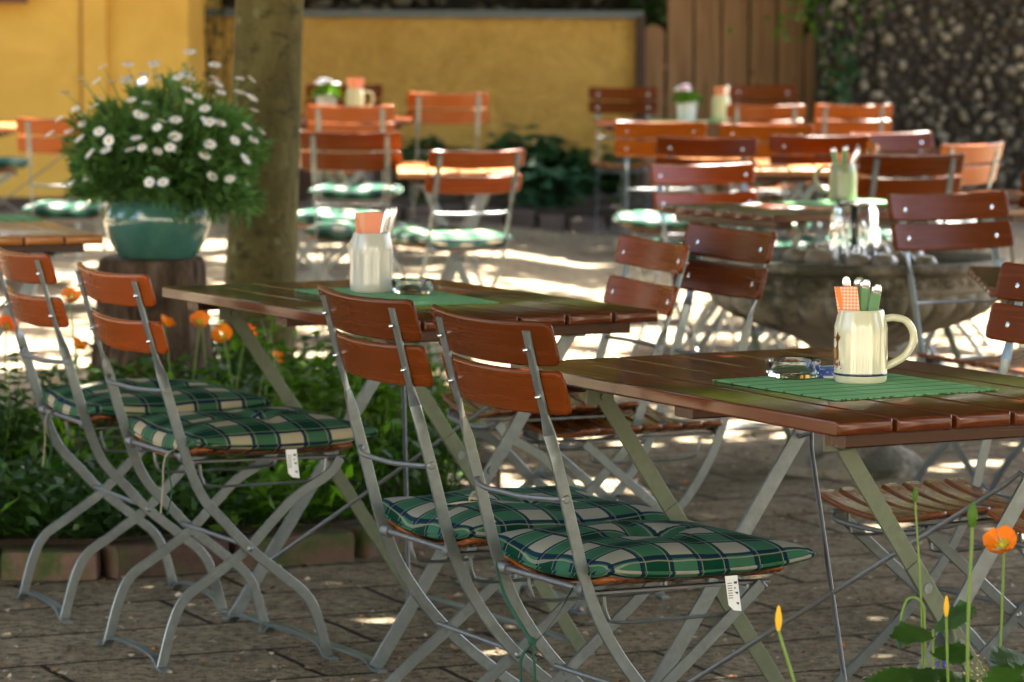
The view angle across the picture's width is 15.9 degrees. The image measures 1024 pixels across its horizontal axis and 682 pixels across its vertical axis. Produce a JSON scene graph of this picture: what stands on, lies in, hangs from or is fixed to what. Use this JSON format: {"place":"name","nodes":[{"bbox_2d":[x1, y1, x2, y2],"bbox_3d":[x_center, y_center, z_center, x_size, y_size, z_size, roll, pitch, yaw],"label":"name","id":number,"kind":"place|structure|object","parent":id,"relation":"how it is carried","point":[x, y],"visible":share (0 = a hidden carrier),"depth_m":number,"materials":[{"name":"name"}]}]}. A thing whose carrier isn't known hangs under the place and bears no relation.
{"place":"outdoors","nodes":[
{"label":"outdoors","id":0,"kind":"place"},
{"bbox_2d":[0,201,1023,681],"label":"ground","id":1,"kind":"structure","parent":0,"point":[568,263],"depth_m":8.99,"materials":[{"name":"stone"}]},
{"bbox_2d":[0,123,81,282],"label":"folding table","id":2,"kind":"object","parent":1,"relation":"on","point":[6,129],"visible":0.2,"depth_m":18.20,"materials":[{"name":"metal"}]},
{"bbox_2d":[0,221,102,467],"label":"folding table","id":3,"kind":"object","parent":1,"relation":"on","point":[52,239],"visible":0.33,"depth_m":10.43,"materials":[{"name":"brown wood"}]},
{"bbox_2d":[16,117,107,308],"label":"garden chair","id":4,"kind":"object","parent":1,"relation":"on","point":[28,144],"visible":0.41,"depth_m":16.91,"materials":[{"name":"brown wood"}]},
{"bbox_2d":[21,200,106,217],"bbox_3d":[-2.065,-0.627,17.259,0.452,0.079,0.452,0,5,2],"label":"seat cushion","id":5,"kind":"object","parent":4,"relation":"on","point":[62,209],"visible":0.69,"depth_m":17.05,"materials":[{"name":"green fabric"}]},
{"bbox_2d":[0,0,220,211],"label":"yellow house","id":6,"kind":"structure","parent":1,"relation":"on","point":[50,50],"depth_m":23.53,"materials":[{"name":"paint"}]},
{"bbox_2d":[0,247,229,623],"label":"garden chair","id":7,"kind":"object","parent":1,"relation":"on","point":[47,310],"visible":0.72,"depth_m":8.55,"materials":[{"name":"metal"}]},
{"bbox_2d":[42,378,271,468],"bbox_3d":[-0.859,0.200,8.697,0.474,0.200,0.462,-2,6,-24],"label":"seat cushion","id":8,"kind":"object","parent":7,"relation":"on","point":[191,395],"visible":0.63,"depth_m":8.57,"materials":[{"name":"green fabric"}]},
{"bbox_2d":[75,262,352,673],"bbox_3d":[-0.659,0.260,8.055,0.534,0.858,0.426,-2,6,-27],"label":"garden chair","id":9,"kind":"object","parent":1,"relation":"on","point":[144,335],"visible":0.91,"depth_m":7.96,"materials":[{"name":"silver metal"}]},
{"bbox_2d":[128,406,380,515],"bbox_3d":[-0.585,0.256,8.086,0.474,0.204,0.462,-2,6,-27],"label":"seat cushion","id":10,"kind":"object","parent":9,"relation":"on","point":[290,430],"visible":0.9,"depth_m":7.94,"materials":[{"name":"green fabric"}]},
{"bbox_2d":[204,0,233,109],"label":"climbing plant","id":11,"kind":"object","parent":1,"relation":"on","point":[214,31],"visible":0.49,"depth_m":24.77,"materials":[{"name":"green plant"}]},
{"bbox_2d":[0,394,468,573],"bbox_3d":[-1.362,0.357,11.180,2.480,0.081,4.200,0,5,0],"label":"flower bed","id":12,"kind":"object","parent":1,"relation":"on","point":[94,538],"visible":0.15,"depth_m":9.45,"materials":[{"name":"green plant"}]},
{"bbox_2d":[0,351,41,481],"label":"leafy plant","id":13,"kind":"object","parent":12,"relation":"on","point":[11,422],"visible":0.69,"depth_m":9.63,"materials":[{"name":"green plant"}]},
{"bbox_2d":[65,255,215,454],"bbox_3d":[-1.135,0.042,11.553,0.625,0.612,0.652,0,5,0],"label":"tree stump","id":14,"kind":"object","parent":12,"relation":"on","point":[182,334],"visible":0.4,"depth_m":11.40,"materials":[{"name":"brown wood"}]},
{"bbox_2d":[103,196,210,259],"bbox_3d":[-1.116,-0.355,11.516,0.337,0.186,0.337,0,5,0],"label":"plant pot","id":15,"kind":"object","parent":14,"relation":"on","point":[135,230],"visible":0.73,"depth_m":11.38,"materials":[{"name":"teal ceramic"}]},
{"bbox_2d":[45,49,278,229],"bbox_3d":[-1.093,-0.632,11.489,0.728,0.572,0.694,0,5,0],"label":"daisy bush","id":16,"kind":"object","parent":15,"relation":"in","point":[127,148],"visible":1,"depth_m":11.34,"materials":[{"name":"green plant"}]},
{"bbox_2d":[0,320,491,539],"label":"ground cover","id":17,"kind":"object","parent":12,"relation":"on","point":[23,485],"visible":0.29,"depth_m":9.69,"materials":[{"name":"green plant"}]},
{"bbox_2d":[198,369,310,504],"bbox_3d":[-0.729,0.268,9.804,0.407,0.367,0.266,-1,5,-17],"label":"leafy plant","id":18,"kind":"object","parent":12,"relation":"on","point":[229,465],"visible":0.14,"depth_m":9.79,"materials":[{"name":"green plant"}]},
{"bbox_2d":[247,316,368,505],"bbox_3d":[-0.515,0.189,9.812,0.388,0.525,0.246,0,5,0],"label":"leafy plant","id":19,"kind":"object","parent":12,"relation":"on","point":[294,385],"visible":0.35,"depth_m":9.80,"materials":[{"name":"green plant"}]},
{"bbox_2d":[342,331,407,488],"bbox_3d":[-0.355,0.168,9.910,0.227,0.550,0.265,3,6,31],"label":"leafy plant","id":20,"kind":"object","parent":12,"relation":"on","point":[379,414],"visible":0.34,"depth_m":9.88,"materials":[{"name":"green plant"}]},
{"bbox_2d":[388,356,480,492],"bbox_3d":[-0.185,0.224,10.107,0.314,0.404,0.252,0,5,0],"label":"leafy plant","id":21,"kind":"object","parent":12,"relation":"on","point":[440,400],"visible":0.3,"depth_m":10.07,"materials":[{"name":"green plant"}]},
{"bbox_2d":[0,390,502,579],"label":"kerb","id":22,"kind":"structure","parent":1,"relation":"on","point":[118,559],"depth_m":9.21,"materials":[{"name":"red stone"}]},
{"bbox_2d":[219,0,303,394],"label":"tree","id":23,"kind":"object","parent":1,"relation":"on","point":[267,50],"visible":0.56,"depth_m":12.48,"materials":[{"name":"brown plant"}]},
{"bbox_2d":[296,223,348,281],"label":"garden chair","id":24,"kind":"object","parent":1,"relation":"on","point":[329,265],"visible":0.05,"depth_m":16.56,"materials":[{"name":"metal"}]},
{"bbox_2d":[298,208,375,225],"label":"seat cushion","id":25,"kind":"object","parent":24,"relation":"on","point":[307,216],"visible":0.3,"depth_m":16.49,"materials":[{"name":"green fabric"}]},
{"bbox_2d":[304,84,382,247],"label":"garden chair","id":26,"kind":"object","parent":1,"relation":"on","point":[376,90],"visible":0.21,"depth_m":20.54,"materials":[{"name":"wood"}]},
{"bbox_2d":[306,105,394,280],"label":"garden chair","id":27,"kind":"object","parent":1,"relation":"on","point":[318,114],"visible":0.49,"depth_m":17.98,"materials":[{"name":"wood"}]},
{"bbox_2d":[308,182,402,198],"bbox_3d":[-0.784,-0.757,18.351,0.452,0.079,0.452,0,5,2],"label":"seat cushion","id":28,"kind":"object","parent":27,"relation":"on","point":[370,190],"visible":0.92,"depth_m":18.15,"materials":[{"name":"green fabric"}]},
{"bbox_2d":[300,131,401,339],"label":"garden chair","id":29,"kind":"object","parent":1,"relation":"on","point":[387,161],"visible":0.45,"depth_m":15.53,"materials":[{"name":"wood"}]},
{"bbox_2d":[303,221,413,239],"bbox_3d":[-0.664,-0.484,15.885,0.452,0.076,0.452,1,5,4],"label":"seat cushion","id":30,"kind":"object","parent":29,"relation":"on","point":[343,230],"visible":0.51,"depth_m":15.69,"materials":[{"name":"green fabric"}]},
{"bbox_2d":[297,113,412,267],"bbox_3d":[-0.866,-0.787,19.108,0.693,0.772,1.090,0,5,0],"label":"folding table","id":31,"kind":"object","parent":1,"relation":"on","point":[399,121],"visible":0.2,"depth_m":18.74,"materials":[{"name":"metal"}]},
{"bbox_2d":[308,78,342,105],"bbox_3d":[-0.964,-1.264,18.913,0.183,0.190,0.186,0,5,0],"label":"flower pot","id":32,"kind":"object","parent":31,"relation":"on","point":[330,97],"visible":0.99,"depth_m":18.87,"materials":[{"name":"grey"}]},
{"bbox_2d":[162,277,657,673],"bbox_3d":[-0.252,0.287,8.276,0.693,0.772,1.090,-3,6,-29],"label":"folding table","id":33,"kind":"object","parent":1,"relation":"on","point":[569,320],"visible":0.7,"depth_m":8.12,"materials":[{"name":"metal"}]},
{"bbox_2d":[294,288,498,305],"bbox_3d":[-0.265,-0.101,8.260,0.290,0.003,0.506,-2,6,-25],"label":"bamboo placemat","id":34,"kind":"object","parent":33,"relation":"on","point":[438,298],"visible":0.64,"depth_m":8.21,"materials":[{"name":"green fabric"}]},
{"bbox_2d":[348,232,392,292],"bbox_3d":[-0.340,-0.182,8.377,0.100,0.136,0.146,-7,9,-55],"label":"beer mug","id":35,"kind":"object","parent":34,"relation":"on","point":[370,256],"visible":0.99,"depth_m":8.32,"materials":[{"name":"grey ceramic"}]},
{"bbox_2d":[355,212,382,233],"bbox_3d":[-0.329,-0.234,8.361,0.067,0.122,0.027,-1,5,-16],"label":"paper napkin","id":36,"kind":"object","parent":35,"relation":"in","point":[368,222],"visible":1,"depth_m":8.35,"materials":[{"name":"orange paper"}]},
{"bbox_2d":[391,278,433,294],"bbox_3d":[-0.225,-0.124,8.309,0.098,0.034,0.098,0,5,0],"label":"glass ashtray","id":37,"kind":"object","parent":34,"relation":"on","point":[415,286],"visible":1,"depth_m":8.27,"materials":[{"name":"clear glass"}]},
{"bbox_2d":[206,9,643,200],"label":"garden wall","id":38,"kind":"structure","parent":1,"relation":"on","point":[544,70],"depth_m":24.93,"materials":[{"name":"yellow paint"}]},
{"bbox_2d":[635,16,644,193],"bbox_3d":[0.872,-1.529,24.904,0.060,1.360,0.060,0,5,0],"label":"downpipe","id":39,"kind":"object","parent":38,"relation":"attached to","point":[640,51],"visible":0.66,"depth_m":24.84,"materials":[{"name":"brown"}]},
{"bbox_2d":[402,92,488,262],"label":"garden chair","id":40,"kind":"object","parent":1,"relation":"on","point":[477,116],"visible":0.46,"depth_m":19.13,"materials":[{"name":"wood"}]},
{"bbox_2d":[318,284,578,681],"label":"garden chair","id":41,"kind":"object","parent":1,"relation":"on","point":[399,362],"visible":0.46,"depth_m":6.87,"materials":[{"name":"metal"}]},
{"bbox_2d":[382,485,666,540],"bbox_3d":[0.022,0.327,7.038,0.452,0.088,0.452,-2,6,-26],"label":"seat cushion","id":42,"kind":"object","parent":41,"relation":"on","point":[416,514],"visible":0.59,"depth_m":6.92,"materials":[{"name":"green fabric"}]},
{"bbox_2d":[397,161,518,346],"bbox_3d":[-0.238,-0.361,15.452,0.493,0.750,1.050,0,5,-2],"label":"folding table","id":43,"kind":"object","parent":1,"relation":"on","point":[416,172],"visible":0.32,"depth_m":15.09,"materials":[{"name":"brown wood"}]},
{"bbox_2d":[392,149,524,364],"bbox_3d":[-0.243,-0.351,14.735,0.426,0.858,0.534,-2,6,-27],"label":"garden chair","id":44,"kind":"object","parent":1,"relation":"on","point":[437,183],"visible":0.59,"depth_m":14.52,"materials":[{"name":"wood"}]},
{"bbox_2d":[391,226,512,247],"bbox_3d":[-0.284,-0.423,14.810,0.452,0.078,0.452,-2,6,-27],"label":"seat cushion","id":45,"kind":"object","parent":44,"relation":"on","point":[449,237],"visible":0.88,"depth_m":14.65,"materials":[{"name":"green fabric"}]},
{"bbox_2d":[298,203,651,232],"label":"kerb","id":46,"kind":"structure","parent":1,"relation":"on","point":[522,217],"depth_m":22.69,"materials":[{"name":"stone"}]},
{"bbox_2d":[302,193,654,221],"bbox_3d":[-0.196,-0.873,23.770,2.300,0.080,1.900,0,5,0],"label":"flower bed","id":47,"kind":"object","parent":1,"relation":"on","point":[607,209],"visible":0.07,"depth_m":23.24,"materials":[{"name":"green plant"}]},
{"bbox_2d":[394,135,460,202],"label":"leafy plant","id":48,"kind":"object","parent":47,"relation":"on","point":[422,142],"visible":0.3,"depth_m":23.48,"materials":[{"name":"green plant"}]},
{"bbox_2d":[481,124,572,202],"bbox_3d":[0.090,-1.115,23.351,0.616,0.532,0.568,0,5,0],"label":"leafy plant","id":49,"kind":"object","parent":47,"relation":"on","point":[532,153],"visible":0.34,"depth_m":23.20,"materials":[{"name":"green plant"}]},
{"bbox_2d":[513,162,595,207],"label":"leafy plant","id":50,"kind":"object","parent":47,"relation":"on","point":[543,187],"visible":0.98,"depth_m":22.94,"materials":[{"name":"green plant"}]},
{"bbox_2d":[533,139,615,204],"bbox_3d":[0.361,-1.067,23.330,0.568,0.444,0.617,3,6,27],"label":"leafy plant","id":51,"kind":"object","parent":47,"relation":"on","point":[581,159],"visible":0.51,"depth_m":23.22,"materials":[{"name":"green plant"}]},
{"bbox_2d":[593,146,639,202],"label":"leafy plant","id":52,"kind":"object","parent":47,"relation":"on","point":[614,179],"visible":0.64,"depth_m":23.46,"materials":[{"name":"green plant"}]},
{"bbox_2d":[221,0,814,193],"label":"rubble wall","id":53,"kind":"structure","parent":1,"relation":"on","point":[587,5],"depth_m":26.14,"materials":[{"name":"grey"}]},
{"bbox_2d":[441,234,689,605],"bbox_3d":[0.128,0.184,8.924,0.534,0.858,0.426,-2,6,-20],"label":"garden chair","id":54,"kind":"object","parent":1,"relation":"on","point":[668,257],"visible":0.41,"depth_m":8.94,"materials":[{"name":"wood"}]},
{"bbox_2d":[430,304,782,681],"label":"garden chair","id":55,"kind":"object","parent":1,"relation":"on","point":[544,394],"visible":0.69,"depth_m":6.42,"materials":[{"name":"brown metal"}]},
{"bbox_2d":[496,519,816,681],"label":"seat cushion","id":56,"kind":"object","parent":55,"relation":"on","point":[657,549],"visible":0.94,"depth_m":6.47,"materials":[{"name":"green fabric"}]},
{"bbox_2d":[588,87,657,234],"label":"garden chair","id":57,"kind":"object","parent":1,"relation":"on","point":[647,107],"visible":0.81,"depth_m":22.93,"materials":[{"name":"wood"}]},
{"bbox_2d":[519,222,776,614],"bbox_3d":[0.317,0.177,8.848,0.540,0.897,0.433,-2,6,-26],"label":"garden chair","id":58,"kind":"object","parent":1,"relation":"on","point":[725,279],"visible":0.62,"depth_m":8.86,"materials":[{"name":"metal"}]},
{"bbox_2d":[628,0,667,187],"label":"climbing plant","id":59,"kind":"object","parent":1,"relation":"on","point":[659,7],"visible":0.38,"depth_m":25.45,"materials":[{"name":"green plant"}]},
{"bbox_2d":[644,25,664,193],"bbox_3d":[0.959,-1.528,24.944,0.155,1.250,0.028,0,5,0],"label":"fence board","id":60,"kind":"object","parent":1,"relation":"on","point":[654,54],"visible":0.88,"depth_m":24.90,"materials":[{"name":"brown wood"}]},
{"bbox_2d":[614,121,706,319],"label":"garden chair","id":61,"kind":"object","parent":1,"relation":"on","point":[626,148],"visible":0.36,"depth_m":17.06,"materials":[{"name":"wood"}]},
{"bbox_2d":[613,210,706,228],"bbox_3d":[0.696,-0.561,16.776,0.452,0.079,0.452,0,5,-1],"label":"seat cushion","id":62,"kind":"object","parent":61,"relation":"on","point":[645,219],"visible":0.54,"depth_m":16.57,"materials":[{"name":"green fabric"}]},
{"bbox_2d":[595,119,781,233],"bbox_3d":[1.024,-0.870,20.958,1.090,0.772,0.693,0,5,0],"label":"folding table","id":63,"kind":"object","parent":1,"relation":"on","point":[606,125],"visible":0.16,"depth_m":20.92,"materials":[{"name":"wood"}]},
{"bbox_2d":[648,120,725,122],"bbox_3d":[1.056,-1.257,20.922,0.550,0.003,0.426,0,5,0],"label":"bamboo placemat","id":64,"kind":"object","parent":63,"relation":"on","point":[708,121],"visible":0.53,"depth_m":20.83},
{"bbox_2d":[670,84,703,120],"bbox_3d":[0.998,-1.359,20.865,0.205,0.211,0.209,0,5,0],"label":"flower pot","id":65,"kind":"object","parent":64,"relation":"on","point":[686,103],"visible":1,"depth_m":20.82,"materials":[{"name":"grey ceramic"}]},
{"bbox_2d":[711,95,729,121],"bbox_3d":[1.191,-1.326,20.866,0.109,0.147,0.109,0,5,0],"label":"beer mug","id":66,"kind":"object","parent":64,"relation":"on","point":[718,107],"visible":0.9,"depth_m":20.82,"materials":[{"name":"beige ceramic"}]},
{"bbox_2d":[631,136,757,355],"bbox_3d":[0.717,-0.371,14.844,0.433,0.897,0.540,2,6,20],"label":"garden chair","id":67,"kind":"object","parent":1,"relation":"on","point":[671,147],"visible":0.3,"depth_m":15.03,"materials":[{"name":"wood"}]},
{"bbox_2d":[649,163,783,353],"bbox_3d":[0.782,-0.198,13.126,0.426,0.858,0.533,-2,6,-24],"label":"garden chair","id":68,"kind":"object","parent":1,"relation":"on","point":[743,174],"visible":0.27,"depth_m":13.28,"materials":[{"name":"wood"}]},
{"bbox_2d":[667,0,803,201],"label":"plank gate","id":69,"kind":"structure","parent":1,"relation":"on","point":[707,52],"depth_m":24.89,"materials":[{"name":"brown wood"}]},
{"bbox_2d":[686,158,830,351],"bbox_3d":[1.022,-0.359,15.381,0.693,0.772,1.090,0,5,2],"label":"folding table","id":70,"kind":"object","parent":1,"relation":"on","point":[801,175],"visible":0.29,"depth_m":14.99,"materials":[{"name":"wood"}]},
{"bbox_2d":[729,85,796,195],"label":"garden chair","id":71,"kind":"object","parent":1,"relation":"on","point":[747,91],"visible":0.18,"depth_m":23.44,"materials":[{"name":"wood"}]},
{"bbox_2d":[722,104,804,200],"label":"garden chair","id":72,"kind":"object","parent":1,"relation":"on","point":[754,112],"visible":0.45,"depth_m":20.06,"materials":[{"name":"wood"}]},
{"bbox_2d":[719,123,813,326],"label":"garden chair","id":73,"kind":"object","parent":1,"relation":"on","point":[761,133],"visible":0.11,"depth_m":16.77,"materials":[{"name":"wood"}]},
{"bbox_2d":[510,347,1023,681],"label":"folding table","id":74,"kind":"object","parent":1,"relation":"on","point":[686,386],"visible":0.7,"depth_m":6.30,"materials":[{"name":"brown wood"}]},
{"bbox_2d":[712,373,998,400],"bbox_3d":[0.595,0.077,6.366,0.345,0.003,0.376,-3,6,-31],"label":"bamboo placemat","id":75,"kind":"object","parent":74,"relation":"on","point":[895,385],"visible":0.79,"depth_m":6.31,"materials":[{"name":"green fabric"}]},
{"bbox_2d":[765,356,820,379],"bbox_3d":[0.497,0.048,6.471,0.098,0.034,0.098,0,5,0],"label":"glass ashtray","id":76,"kind":"object","parent":75,"relation":"on","point":[793,368],"visible":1,"depth_m":6.43,"materials":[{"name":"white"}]},
{"bbox_2d":[833,308,916,384],"bbox_3d":[0.630,0.009,6.390,0.138,0.128,0.094,3,6,23],"label":"beer mug","id":77,"kind":"object","parent":75,"relation":"on","point":[860,344],"visible":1,"depth_m":6.36,"materials":[{"name":"beige ceramic"}]},
{"bbox_2d":[834,286,859,313],"bbox_3d":[0.588,-0.036,6.383,0.049,0.118,0.020,-2,6,-21],"label":"paper napkin","id":78,"kind":"object","parent":77,"relation":"in","point":[847,297],"visible":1,"depth_m":6.38,"materials":[{"name":"orange paper"}]},
{"bbox_2d":[803,31,813,199],"bbox_3d":[2.059,-1.508,24.946,0.135,1.220,0.028,0,5,0],"label":"fence board","id":79,"kind":"object","parent":1,"relation":"on","point":[809,78],"visible":0.31,"depth_m":24.91,"materials":[{"name":"brown wood"}]},
{"bbox_2d":[769,135,870,347],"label":"garden chair","id":80,"kind":"object","parent":1,"relation":"on","point":[782,145],"visible":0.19,"depth_m":15.34,"materials":[{"name":"wood"}]},
{"bbox_2d":[760,141,879,349],"bbox_3d":[1.183,-0.341,14.538,0.540,0.897,0.433,0,5,2],"label":"garden chair","id":81,"kind":"object","parent":1,"relation":"on","point":[871,148],"visible":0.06,"depth_m":14.42,"materials":[{"name":"metal"}]},
{"bbox_2d":[728,0,942,194],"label":"climbing plant","id":82,"kind":"object","parent":1,"relation":"on","point":[805,19],"visible":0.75,"depth_m":24.16,"materials":[{"name":"green plant"}]},
{"bbox_2d":[814,32,864,199],"bbox_3d":[2.123,-1.402,24.101,0.502,1.268,0.282,0,5,0],"label":"climbing plant","id":83,"kind":"object","parent":1,"relation":"on","point":[843,99],"visible":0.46,"depth_m":24.05,"materials":[{"name":"green plant"}]},
{"bbox_2d":[657,198,1023,439],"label":"folding table","id":84,"kind":"object","parent":1,"relation":"on","point":[772,216],"visible":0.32,"depth_m":11.94,"materials":[{"name":"wood"}]},
{"bbox_2d":[769,199,886,206],"bbox_3d":[1.122,-0.466,12.308,0.420,0.003,0.306,-3,6,-30],"label":"bamboo placemat","id":85,"kind":"object","parent":84,"relation":"on","point":[821,203],"visible":0.48,"depth_m":12.28,"materials":[{"name":"fabric"}]},
{"bbox_2d":[813,163,856,201],"bbox_3d":[1.097,-0.536,12.354,0.138,0.128,0.094,-2,6,-20],"label":"beer mug","id":86,"kind":"object","parent":85,"relation":"on","point":[842,182],"visible":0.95,"depth_m":12.33,"materials":[{"name":"yellow"}]},
{"bbox_2d":[806,104,892,235],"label":"garden chair","id":87,"kind":"object","parent":1,"relation":"on","point":[824,126],"visible":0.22,"depth_m":20.23,"materials":[{"name":"wood"}]},
{"bbox_2d":[702,200,1008,479],"bbox_3d":[1.050,-0.014,11.265,0.948,0.836,0.948,0,5,0],"label":"stone fountain","id":88,"kind":"object","parent":1,"relation":"on","point":[798,302],"visible":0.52,"depth_m":10.98,"materials":[{"name":"grey stone"}]},
{"bbox_2d":[804,247,838,264],"bbox_3d":[0.936,-0.246,11.083,0.109,0.075,0.104,5,7,42],"label":"pebble","id":89,"kind":"object","parent":88,"relation":"on","point":[821,256],"visible":0.65,"depth_m":11.04,"materials":[{"name":"grey stone"}]},
{"bbox_2d":[856,153,964,354],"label":"garden chair","id":90,"kind":"object","parent":1,"relation":"on","point":[876,166],"visible":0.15,"depth_m":13.41,"materials":[{"name":"wood"}]},
{"bbox_2d":[812,0,1023,199],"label":"rubble wall","id":91,"kind":"structure","parent":1,"relation":"on","point":[956,77],"depth_m":24.16,"materials":[{"name":"grey"}]},
{"bbox_2d":[820,262,1023,681],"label":"garden chair","id":92,"kind":"object","parent":1,"relation":"on","point":[937,499],"visible":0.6,"depth_m":7.55,"materials":[{"name":"metal"}]},
{"bbox_2d":[850,131,994,347],"bbox_3d":[1.746,-0.432,15.560,0.434,0.897,0.540,-3,6,-30],"label":"garden chair","id":93,"kind":"object","parent":1,"relation":"on","point":[920,142],"visible":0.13,"depth_m":15.76,"materials":[{"name":"wood"}]},
{"bbox_2d":[896,142,1003,364],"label":"garden chair","id":94,"kind":"object","parent":1,"relation":"on","point":[979,154],"visible":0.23,"depth_m":14.56,"materials":[{"name":"wood"}]},
{"bbox_2d":[886,191,1023,522],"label":"garden chair","id":95,"kind":"object","parent":1,"relation":"on","point":[992,234],"visible":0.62,"depth_m":10.61,"materials":[{"name":"wood"}]},
{"bbox_2d":[960,189,1023,348],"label":"folding table","id":96,"kind":"object","parent":1,"relation":"on","point":[1014,196],"visible":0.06,"depth_m":13.07,"materials":[{"name":"wood"}]},
{"bbox_2d":[969,266,1023,305],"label":"folding table","id":97,"kind":"object","parent":1,"relation":"on","point":[985,278],"visible":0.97,"depth_m":8.98,"materials":[{"name":"wood"}]},
{"bbox_2d":[987,508,1023,555],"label":"garden chair","id":98,"kind":"object","parent":1,"relation":"on","point":[995,514],"visible":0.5,"depth_m":7.20,"materials":[{"name":"wood"}]},
{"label":"flower bed","id":99,"kind":"structure","parent":1,"relation":"on","visible":0},
{"bbox_2d":[912,487,923,668],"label":"poppy","id":100,"kind":"object","parent":99,"relation":"on","point":[915,495],"visible":1,"depth_m":5.55,"materials":[{"name":"green plant"}]},
{"bbox_2d":[865,599,975,681],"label":"poppy foliage","id":101,"kind":"object","parent":99,"relation":"on","point":[906,634],"visible":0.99,"depth_m":5.54,"materials":[{"name":"green plant"}]},
{"bbox_2d":[966,502,977,681],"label":"poppy","id":102,"kind":"object","parent":99,"relation":"on","point":[972,515],"visible":1,"depth_m":5.35,"materials":[{"name":"green plant"}]},
{"bbox_2d":[983,525,1016,647],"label":"poppy","id":103,"kind":"object","parent":99,"relation":"on","point":[1006,534],"visible":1,"depth_m":5.55,"materials":[{"name":"orange plant"}]},
{"bbox_2d":[981,646,1023,681],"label":"poppy foliage","id":104,"kind":"object","parent":99,"relation":"on","point":[1009,667],"visible":1,"depth_m":5.50,"materials":[{"name":"green plant"}]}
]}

